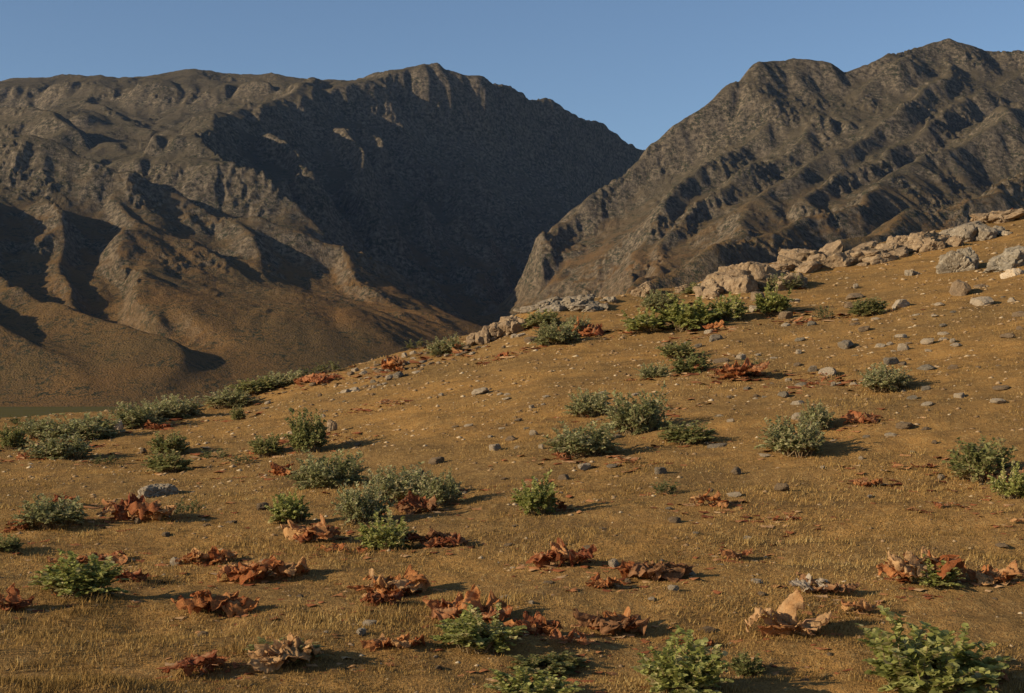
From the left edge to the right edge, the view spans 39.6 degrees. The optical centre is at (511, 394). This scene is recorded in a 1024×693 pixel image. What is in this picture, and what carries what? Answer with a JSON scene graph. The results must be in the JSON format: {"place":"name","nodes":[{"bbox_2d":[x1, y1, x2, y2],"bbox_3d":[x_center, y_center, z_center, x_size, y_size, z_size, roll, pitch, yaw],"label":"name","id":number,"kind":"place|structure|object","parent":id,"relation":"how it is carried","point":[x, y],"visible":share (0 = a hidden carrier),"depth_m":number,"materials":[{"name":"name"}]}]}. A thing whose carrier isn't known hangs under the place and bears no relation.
{"place":"outdoors","nodes":[
{"label":"outdoors","id":0,"kind":"place"},
{"bbox_2d":[0,406,149,417],"bbox_3d":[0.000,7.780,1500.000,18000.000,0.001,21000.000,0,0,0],"label":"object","id":1,"kind":"structure","parent":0,"point":[20,411],"depth_m":713.89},
{"bbox_2d":[0,38,1023,406],"bbox_3d":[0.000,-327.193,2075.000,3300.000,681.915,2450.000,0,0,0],"label":"mountains","id":2,"kind":"structure","parent":0,"point":[190,234],"depth_m":1793.39,"materials":[{"name":"brown stone"}]},
{"bbox_2d":[0,219,1023,692],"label":"hillside","id":3,"kind":"structure","parent":0,"point":[1004,623],"depth_m":15.23,"materials":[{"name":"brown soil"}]},
{"bbox_2d":[0,533,26,551],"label":"green shrub","id":4,"kind":"object","parent":3,"relation":"on","point":[11,544],"visible":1,"depth_m":12.87,"materials":[{"name":"green plant"}]},
{"bbox_2d":[0,423,28,449],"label":"green shrub","id":5,"kind":"object","parent":3,"relation":"on","point":[15,439],"visible":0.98,"depth_m":24.13,"materials":[{"name":"green plant"}]},
{"bbox_2d":[0,583,34,610],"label":"withered plant","id":6,"kind":"object","parent":3,"relation":"on","point":[14,598],"visible":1,"depth_m":10.21,"materials":[{"name":"orange plant"}]},
{"bbox_2d":[18,415,66,437],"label":"green shrub","id":7,"kind":"object","parent":3,"relation":"on","point":[32,429],"visible":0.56,"depth_m":25.50,"materials":[{"name":"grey plant"}]},
{"bbox_2d":[6,490,89,529],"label":"green shrub","id":8,"kind":"object","parent":3,"relation":"on","point":[51,513],"visible":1,"depth_m":14.54,"materials":[{"name":"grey plant"}]},
{"bbox_2d":[13,427,98,459],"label":"green shrub","id":9,"kind":"object","parent":3,"relation":"on","point":[52,449],"visible":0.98,"depth_m":22.19,"materials":[{"name":"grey plant"}]},
{"bbox_2d":[27,549,129,599],"bbox_3d":[-3.278,1.348,10.733,0.872,0.348,0.621,1,2,24],"label":"green shrub","id":10,"kind":"object","parent":3,"relation":"on","point":[92,576],"visible":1,"depth_m":10.62,"materials":[{"name":"green plant"}]},
{"bbox_2d":[36,412,124,440],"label":"green shrub","id":11,"kind":"object","parent":3,"relation":"on","point":[91,429],"visible":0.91,"depth_m":25.23,"materials":[{"name":"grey plant"}]},
{"bbox_2d":[46,550,127,565],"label":"withered plant","id":12,"kind":"object","parent":3,"relation":"on","point":[120,559],"visible":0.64,"depth_m":12.48,"materials":[{"name":"orange plant"}]},
{"bbox_2d":[111,568,149,581],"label":"withered plant","id":13,"kind":"object","parent":3,"relation":"on","point":[140,576],"visible":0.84,"depth_m":11.70,"materials":[{"name":"orange plant"}]},
{"bbox_2d":[96,492,175,521],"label":"withered plant","id":14,"kind":"object","parent":3,"relation":"on","point":[133,506],"visible":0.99,"depth_m":14.89,"materials":[{"name":"orange plant"}]},
{"bbox_2d":[107,396,170,428],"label":"green shrub","id":15,"kind":"object","parent":3,"relation":"on","point":[132,417],"visible":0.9,"depth_m":26.89,"materials":[{"name":"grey plant"}]},
{"bbox_2d":[137,483,178,498],"bbox_3d":[-4.364,1.260,17.385,0.501,0.358,0.454,0,0,-41],"label":"boulder","id":16,"kind":"object","parent":3,"relation":"on","point":[151,490],"visible":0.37,"depth_m":17.24,"materials":[{"name":"grey stone"}]},
{"bbox_2d":[138,398,181,420],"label":"green shrub","id":17,"kind":"object","parent":3,"relation":"on","point":[165,415],"visible":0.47,"depth_m":27.88,"materials":[{"name":"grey plant"}]},
{"bbox_2d":[140,449,195,473],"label":"green shrub","id":18,"kind":"object","parent":3,"relation":"on","point":[160,463],"visible":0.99,"depth_m":19.89,"materials":[{"name":"green plant"}]},
{"bbox_2d":[146,431,189,455],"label":"green shrub","id":19,"kind":"object","parent":3,"relation":"on","point":[176,443],"visible":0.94,"depth_m":22.46,"materials":[{"name":"green plant"}]},
{"bbox_2d":[146,393,205,418],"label":"green shrub","id":20,"kind":"object","parent":3,"relation":"on","point":[187,407],"visible":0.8,"depth_m":28.28,"materials":[{"name":"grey plant"}]},
{"bbox_2d":[161,649,229,677],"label":"withered plant","id":21,"kind":"object","parent":3,"relation":"on","point":[207,660],"visible":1,"depth_m":8.61,"materials":[{"name":"red plant"}]},
{"bbox_2d":[174,545,237,564],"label":"withered plant","id":22,"kind":"object","parent":3,"relation":"on","point":[215,554],"visible":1,"depth_m":12.43,"materials":[{"name":"orange plant"}]},
{"bbox_2d":[171,589,259,617],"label":"withered plant","id":23,"kind":"object","parent":3,"relation":"on","point":[229,604],"visible":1,"depth_m":10.25,"materials":[{"name":"orange plant"}]},
{"bbox_2d":[196,385,260,408],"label":"green shrub","id":24,"kind":"object","parent":3,"relation":"on","point":[238,398],"visible":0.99,"depth_m":29.97,"materials":[{"name":"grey plant"}]},
{"bbox_2d":[226,375,277,394],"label":"green shrub","id":25,"kind":"object","parent":3,"relation":"on","point":[251,386],"visible":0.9,"depth_m":30.99,"materials":[{"name":"green plant"}]},
{"bbox_2d":[216,555,309,584],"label":"withered plant","id":26,"kind":"object","parent":3,"relation":"on","point":[244,572],"visible":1,"depth_m":11.73,"materials":[{"name":"orange plant"}]},
{"bbox_2d":[247,432,286,457],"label":"green shrub","id":27,"kind":"object","parent":3,"relation":"on","point":[261,447],"visible":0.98,"depth_m":20.84,"materials":[{"name":"green plant"}]},
{"bbox_2d":[255,369,303,389],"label":"green shrub","id":28,"kind":"object","parent":3,"relation":"on","point":[287,379],"visible":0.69,"depth_m":31.27,"materials":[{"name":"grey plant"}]},
{"bbox_2d":[268,462,296,476],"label":"withered plant","id":29,"kind":"object","parent":3,"relation":"on","point":[283,471],"visible":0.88,"depth_m":18.48,"materials":[{"name":"orange plant"}]},
{"bbox_2d":[247,632,323,673],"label":"withered plant","id":30,"kind":"object","parent":3,"relation":"on","point":[266,658],"visible":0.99,"depth_m":8.84,"materials":[{"name":"beige plant"}]},
{"bbox_2d":[243,637,327,662],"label":"plant","id":31,"kind":"object","parent":3,"relation":"on","point":[260,641],"visible":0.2,"depth_m":9.01,"materials":[{"name":"brown plant"}]},
{"bbox_2d":[264,489,312,523],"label":"green shrub","id":32,"kind":"object","parent":3,"relation":"on","point":[282,511],"visible":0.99,"depth_m":14.30,"materials":[{"name":"green plant"}]},
{"bbox_2d":[281,407,329,453],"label":"green shrub","id":33,"kind":"object","parent":3,"relation":"on","point":[307,435],"visible":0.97,"depth_m":20.51,"materials":[{"name":"green plant"}]},
{"bbox_2d":[280,514,340,542],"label":"withered plant","id":34,"kind":"object","parent":3,"relation":"on","point":[294,531],"visible":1,"depth_m":13.57,"materials":[{"name":"orange plant"}]},
{"bbox_2d":[293,373,335,384],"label":"withered plant","id":35,"kind":"object","parent":3,"relation":"on","point":[319,377],"visible":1,"depth_m":30.52,"materials":[{"name":"orange plant"}]},
{"bbox_2d":[281,448,371,489],"bbox_3d":[-2.193,0.895,16.967,1.100,0.526,0.962,-3,3,1],"label":"green shrub","id":36,"kind":"object","parent":3,"relation":"on","point":[320,474],"visible":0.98,"depth_m":16.83,"materials":[{"name":"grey plant"}]},
{"bbox_2d":[330,474,397,525],"bbox_3d":[-1.508,1.055,14.362,0.691,0.560,0.609,0,0,-17],"label":"green shrub","id":37,"kind":"object","parent":3,"relation":"on","point":[354,507],"visible":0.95,"depth_m":14.23,"materials":[{"name":"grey plant"}]},
{"bbox_2d":[360,590,402,605],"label":"withered plant","id":38,"kind":"object","parent":3,"relation":"on","point":[376,598],"visible":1,"depth_m":10.47,"materials":[{"name":"red plant"}]},
{"bbox_2d":[354,505,416,550],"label":"green shrub","id":39,"kind":"object","parent":3,"relation":"on","point":[390,534],"visible":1,"depth_m":12.91,"materials":[{"name":"green plant"}]},
{"bbox_2d":[346,564,430,596],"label":"withered plant","id":40,"kind":"object","parent":3,"relation":"on","point":[413,581],"visible":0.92,"depth_m":11.22,"materials":[{"name":"orange plant"}]},
{"bbox_2d":[360,632,425,651],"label":"withered plant","id":41,"kind":"object","parent":3,"relation":"on","point":[402,640],"visible":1,"depth_m":9.28,"materials":[{"name":"orange plant"}]},
{"bbox_2d":[381,353,406,370],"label":"withered plant","id":42,"kind":"object","parent":3,"relation":"on","point":[391,362],"visible":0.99,"depth_m":29.90,"materials":[{"name":"orange plant"}]},
{"bbox_2d":[360,461,438,503],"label":"green shrub","id":43,"kind":"object","parent":3,"relation":"on","point":[408,482],"visible":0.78,"depth_m":15.69,"materials":[{"name":"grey plant"}]},
{"bbox_2d":[394,491,439,513],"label":"withered plant","id":44,"kind":"object","parent":3,"relation":"on","point":[410,503],"visible":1,"depth_m":14.84,"materials":[{"name":"red plant"}]},
{"bbox_2d":[404,526,468,547],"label":"withered plant","id":45,"kind":"object","parent":3,"relation":"on","point":[432,538],"visible":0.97,"depth_m":12.98,"materials":[{"name":"brown plant"}]},
{"bbox_2d":[412,464,464,506],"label":"green shrub","id":46,"kind":"object","parent":3,"relation":"on","point":[442,492],"visible":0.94,"depth_m":15.11,"materials":[{"name":"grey plant"}]},
{"bbox_2d":[424,332,468,355],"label":"green shrub","id":47,"kind":"object","parent":3,"relation":"on","point":[435,349],"visible":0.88,"depth_m":31.38,"materials":[{"name":"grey plant"}]},
{"bbox_2d":[422,583,512,622],"bbox_3d":[-0.321,1.534,10.219,0.632,0.330,0.444,0,5,-8],"label":"withered plant","id":48,"kind":"object","parent":3,"relation":"on","point":[443,609],"visible":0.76,"depth_m":10.18,"materials":[{"name":"orange plant"}]},
{"bbox_2d":[429,603,527,653],"bbox_3d":[-0.219,1.536,9.407,0.672,0.308,0.589,2,3,26],"label":"green shrub","id":49,"kind":"object","parent":3,"relation":"on","point":[468,630],"visible":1,"depth_m":9.37,"materials":[{"name":"green plant"}]},
{"bbox_2d":[466,316,533,345],"bbox_3d":[-0.253,-1.408,32.678,1.606,0.833,1.056,0,0,0],"label":"rock outcrop","id":50,"kind":"object","parent":3,"relation":"on","point":[505,326],"visible":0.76,"depth_m":32.33,"materials":[{"name":"beige stone"}]},
{"bbox_2d":[0,288,1023,692],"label":"leaf crumbs","id":51,"kind":"object","parent":3,"relation":"on","point":[566,458],"visible":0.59,"depth_m":13.98,"materials":[{"name":"brown plant"}]},
{"bbox_2d":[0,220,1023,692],"bbox_3d":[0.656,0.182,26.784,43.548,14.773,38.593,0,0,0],"label":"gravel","id":52,"kind":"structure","parent":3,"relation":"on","point":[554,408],"depth_m":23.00,"materials":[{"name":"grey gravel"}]},
{"bbox_2d":[501,611,562,636],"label":"withered plant","id":53,"kind":"object","parent":3,"relation":"on","point":[536,623],"visible":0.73,"depth_m":9.77,"materials":[{"name":"orange plant"}]},
{"bbox_2d":[483,665,584,692],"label":"green shrub","id":54,"kind":"object","parent":3,"relation":"on","point":[519,682],"visible":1,"depth_m":8.45,"materials":[{"name":"green plant"}]},
{"bbox_2d":[510,469,558,514],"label":"green shrub","id":55,"kind":"object","parent":3,"relation":"on","point":[531,502],"visible":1,"depth_m":14.09,"materials":[{"name":"green plant"}]},
{"bbox_2d":[518,309,562,327],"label":"green shrub","id":56,"kind":"object","parent":3,"relation":"on","point":[538,317],"visible":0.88,"depth_m":32.13,"materials":[{"name":"green plant"}]},
{"bbox_2d":[505,650,588,675],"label":"green shrub","id":57,"kind":"object","parent":3,"relation":"on","point":[560,663],"visible":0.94,"depth_m":9.17,"materials":[{"name":"green plant"}]},
{"bbox_2d":[529,317,580,345],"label":"green shrub","id":58,"kind":"object","parent":3,"relation":"on","point":[564,334],"visible":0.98,"depth_m":29.21,"materials":[{"name":"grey plant"}]},
{"bbox_2d":[513,294,608,313],"bbox_3d":[1.190,-2.183,34.633,2.354,0.580,1.395,0,0,0],"label":"rock outcrop","id":59,"kind":"object","parent":3,"relation":"on","point":[584,303],"visible":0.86,"depth_m":34.48,"materials":[{"name":"grey stone"}]},
{"bbox_2d":[526,537,596,567],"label":"withered plant","id":60,"kind":"object","parent":3,"relation":"on","point":[560,551],"visible":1,"depth_m":11.87,"materials":[{"name":"red plant"}]},
{"bbox_2d":[549,628,588,643],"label":"withered plant","id":61,"kind":"object","parent":3,"relation":"on","point":[557,634],"visible":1,"depth_m":9.56,"materials":[{"name":"orange plant"}]},
{"bbox_2d":[541,420,626,457],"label":"green shrub","id":62,"kind":"object","parent":3,"relation":"on","point":[589,443],"visible":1,"depth_m":17.44,"materials":[{"name":"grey plant"}]},
{"bbox_2d":[562,385,611,417],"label":"green shrub","id":63,"kind":"object","parent":3,"relation":"on","point":[589,405],"visible":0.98,"depth_m":20.65,"materials":[{"name":"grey plant"}]},
{"bbox_2d":[570,317,603,336],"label":"withered plant","id":64,"kind":"object","parent":3,"relation":"on","point":[589,329],"visible":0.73,"depth_m":30.17,"materials":[{"name":"orange plant"}]},
{"bbox_2d":[585,572,625,587],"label":"withered plant","id":65,"kind":"object","parent":3,"relation":"on","point":[598,580],"visible":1,"depth_m":11.12,"materials":[{"name":"orange plant"}]},
{"bbox_2d":[572,607,649,636],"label":"withered plant","id":66,"kind":"object","parent":3,"relation":"on","point":[609,622],"visible":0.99,"depth_m":10.12,"materials":[{"name":"brown plant"}]},
{"bbox_2d":[602,378,682,435],"bbox_3d":[1.725,0.167,19.160,1.138,0.789,0.896,-2,5,11],"label":"green shrub","id":67,"kind":"object","parent":3,"relation":"on","point":[638,419],"visible":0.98,"depth_m":19.07,"materials":[{"name":"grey plant"}]},
{"bbox_2d":[630,281,657,296],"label":"boulder","id":68,"kind":"object","parent":3,"relation":"on","point":[642,289],"visible":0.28,"depth_m":36.39,"materials":[{"name":"beige stone"}]},
{"bbox_2d":[620,306,668,333],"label":"green shrub","id":69,"kind":"object","parent":3,"relation":"on","point":[638,322],"visible":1,"depth_m":29.83,"materials":[{"name":"green plant"}]},
{"bbox_2d":[633,360,671,379],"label":"green shrub","id":70,"kind":"object","parent":3,"relation":"on","point":[650,371],"visible":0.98,"depth_m":23.64,"materials":[{"name":"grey plant"}]},
{"bbox_2d":[618,560,694,581],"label":"withered plant","id":71,"kind":"object","parent":3,"relation":"on","point":[669,571],"visible":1,"depth_m":11.42,"materials":[{"name":"orange plant"}]},
{"bbox_2d":[637,289,681,310],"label":"green shrub","id":72,"kind":"object","parent":3,"relation":"on","point":[656,299],"visible":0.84,"depth_m":33.60,"materials":[{"name":"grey plant"}]},
{"bbox_2d":[655,339,697,358],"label":"green shrub","id":73,"kind":"object","parent":3,"relation":"on","point":[671,351],"visible":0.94,"depth_m":25.86,"materials":[{"name":"green plant"}]},
{"bbox_2d":[629,625,733,692],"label":"green shrub","id":74,"kind":"object","parent":3,"relation":"on","point":[669,668],"visible":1,"depth_m":8.47,"materials":[{"name":"green plant"}]},
{"bbox_2d":[657,420,719,444],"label":"green shrub","id":75,"kind":"object","parent":3,"relation":"on","point":[675,433],"visible":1,"depth_m":18.05,"materials":[{"name":"green plant"}]},
{"bbox_2d":[669,351,712,374],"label":"green shrub","id":76,"kind":"object","parent":3,"relation":"on","point":[681,366],"visible":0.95,"depth_m":23.73,"materials":[{"name":"green plant"}]},
{"bbox_2d":[655,292,729,331],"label":"green shrub","id":77,"kind":"object","parent":3,"relation":"on","point":[688,317],"visible":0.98,"depth_m":29.68,"materials":[{"name":"green plant"}]},
{"bbox_2d":[689,488,728,508],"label":"withered plant","id":78,"kind":"object","parent":3,"relation":"on","point":[717,498],"visible":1,"depth_m":14.15,"materials":[{"name":"orange plant"}]},
{"bbox_2d":[709,291,750,321],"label":"green shrub","id":79,"kind":"object","parent":3,"relation":"on","point":[732,309],"visible":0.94,"depth_m":30.09,"materials":[{"name":"green plant"}]},
{"bbox_2d":[715,357,768,379],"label":"withered plant","id":80,"kind":"object","parent":3,"relation":"on","point":[736,368],"visible":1,"depth_m":22.55,"materials":[{"name":"orange plant"}]},
{"bbox_2d":[725,648,767,676],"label":"green shrub","id":81,"kind":"object","parent":3,"relation":"on","point":[741,665],"visible":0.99,"depth_m":9.22,"materials":[{"name":"green plant"}]},
{"bbox_2d":[692,261,807,298],"bbox_3d":[5.952,-2.724,35.216,2.905,1.226,2.118,0,0,0],"label":"rock outcrop","id":82,"kind":"object","parent":3,"relation":"on","point":[749,276],"visible":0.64,"depth_m":34.86,"materials":[{"name":"beige stone"}]},
{"bbox_2d":[753,282,794,316],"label":"green shrub","id":83,"kind":"object","parent":3,"relation":"on","point":[775,302],"visible":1,"depth_m":30.33,"materials":[{"name":"green plant"}]},
{"bbox_2d":[765,271,804,289],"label":"green shrub","id":84,"kind":"object","parent":3,"relation":"on","point":[794,284],"visible":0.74,"depth_m":34.56,"materials":[{"name":"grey plant"}]},
{"bbox_2d":[745,587,831,636],"bbox_3d":[1.970,1.571,10.064,0.658,0.394,0.410,0,6,-11],"label":"withered plant","id":85,"kind":"object","parent":3,"relation":"on","point":[784,616],"visible":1,"depth_m":10.04,"materials":[{"name":"beige plant"}]},
{"bbox_2d":[754,415,833,457],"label":"green shrub","id":86,"kind":"object","parent":3,"relation":"on","point":[785,439],"visible":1,"depth_m":16.80,"materials":[{"name":"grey plant"}]},
{"bbox_2d":[797,397,837,429],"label":"green shrub","id":87,"kind":"object","parent":3,"relation":"on","point":[825,418],"visible":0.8,"depth_m":18.27,"materials":[{"name":"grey plant"}]},
{"bbox_2d":[788,572,859,592],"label":"withered plant","id":88,"kind":"object","parent":3,"relation":"on","point":[806,582],"visible":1,"depth_m":11.04,"materials":[{"name":"beige plant"}]},
{"bbox_2d":[769,239,909,272],"bbox_3d":[8.877,-3.725,38.773,3.868,1.159,2.706,0,0,0],"label":"rock outcrop","id":89,"kind":"object","parent":3,"relation":"on","point":[829,255],"visible":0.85,"depth_m":38.14,"materials":[{"name":"beige stone"}]},
{"bbox_2d":[840,410,878,423],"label":"withered plant","id":90,"kind":"object","parent":3,"relation":"on","point":[851,416],"visible":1,"depth_m":18.30,"materials":[{"name":"orange plant"}]},
{"bbox_2d":[841,598,881,613],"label":"withered plant","id":91,"kind":"object","parent":3,"relation":"on","point":[861,605],"visible":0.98,"depth_m":10.64,"materials":[{"name":"orange plant"}]},
{"bbox_2d":[847,296,889,316],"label":"green shrub","id":92,"kind":"object","parent":3,"relation":"on","point":[870,307],"visible":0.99,"depth_m":28.98,"materials":[{"name":"green plant"}]},
{"bbox_2d":[856,362,912,391],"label":"green shrub","id":93,"kind":"object","parent":3,"relation":"on","point":[882,378],"visible":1,"depth_m":20.54,"materials":[{"name":"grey plant"}]},
{"bbox_2d":[875,230,963,252],"bbox_3d":[11.027,-4.069,39.626,2.897,1.072,2.002,0,0,0],"label":"rock outcrop","id":94,"kind":"object","parent":3,"relation":"on","point":[921,241],"visible":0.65,"depth_m":38.91,"materials":[{"name":"beige stone"}]},
{"bbox_2d":[876,546,965,582],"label":"withered plant","id":95,"kind":"object","parent":3,"relation":"on","point":[911,564],"visible":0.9,"depth_m":11.30,"materials":[{"name":"orange plant"}]},
{"bbox_2d":[854,605,1015,692],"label":"green shrub","id":96,"kind":"object","parent":3,"relation":"on","point":[905,664],"visible":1,"depth_m":8.63,"materials":[{"name":"green plant"}]},
{"bbox_2d":[910,553,965,588],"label":"green shrub","id":97,"kind":"object","parent":3,"relation":"on","point":[933,579],"visible":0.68,"depth_m":11.22,"materials":[{"name":"green plant"}]},
{"bbox_2d":[936,247,978,273],"bbox_3d":[10.755,-3.046,34.384,1.052,1.102,0.872,0,0,0],"label":"boulder","id":98,"kind":"object","parent":3,"relation":"on","point":[961,260],"visible":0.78,"depth_m":34.12,"materials":[{"name":"grey stone"}]},
{"bbox_2d":[949,279,970,295],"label":"stone","id":99,"kind":"object","parent":3,"relation":"on","point":[959,288],"visible":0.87,"depth_m":30.12,"materials":[{"name":"beige stone"}]},
{"bbox_2d":[938,221,1012,242],"bbox_3d":[12.909,-4.522,40.315,2.426,0.865,1.545,0,0,14],"label":"rock outcrop","id":100,"kind":"object","parent":3,"relation":"on","point":[975,231],"visible":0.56,"depth_m":39.75,"materials":[{"name":"grey stone"}]},
{"bbox_2d":[942,434,1018,481],"bbox_3d":[5.092,0.685,15.368,0.809,0.504,0.716,-3,6,-10],"label":"green shrub","id":101,"kind":"object","parent":3,"relation":"on","point":[974,461],"visible":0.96,"depth_m":15.27,"materials":[{"name":"green plant"}]},
{"bbox_2d":[966,559,1023,585],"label":"withered plant","id":102,"kind":"object","parent":3,"relation":"on","point":[987,575],"visible":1,"depth_m":11.38,"materials":[{"name":"orange plant"}]},
{"bbox_2d":[970,208,1023,223],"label":"rock outcrop","id":103,"kind":"object","parent":3,"relation":"on","point":[999,216],"visible":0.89,"depth_m":42.87,"materials":[{"name":"beige stone"}]},
{"bbox_2d":[984,245,1023,272],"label":"boulder","id":104,"kind":"object","parent":3,"relation":"on","point":[1010,257],"visible":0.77,"depth_m":33.21,"materials":[{"name":"grey stone"}]},
{"bbox_2d":[986,458,1023,499],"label":"green shrub","id":105,"kind":"object","parent":3,"relation":"on","point":[1013,487],"visible":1,"depth_m":14.23,"materials":[{"name":"green plant"}]},
{"bbox_2d":[0,0,1023,149],"label":"sky","id":106,"kind":"structure","parent":0,"point":[636,68],"materials":[{"name":"blue"}]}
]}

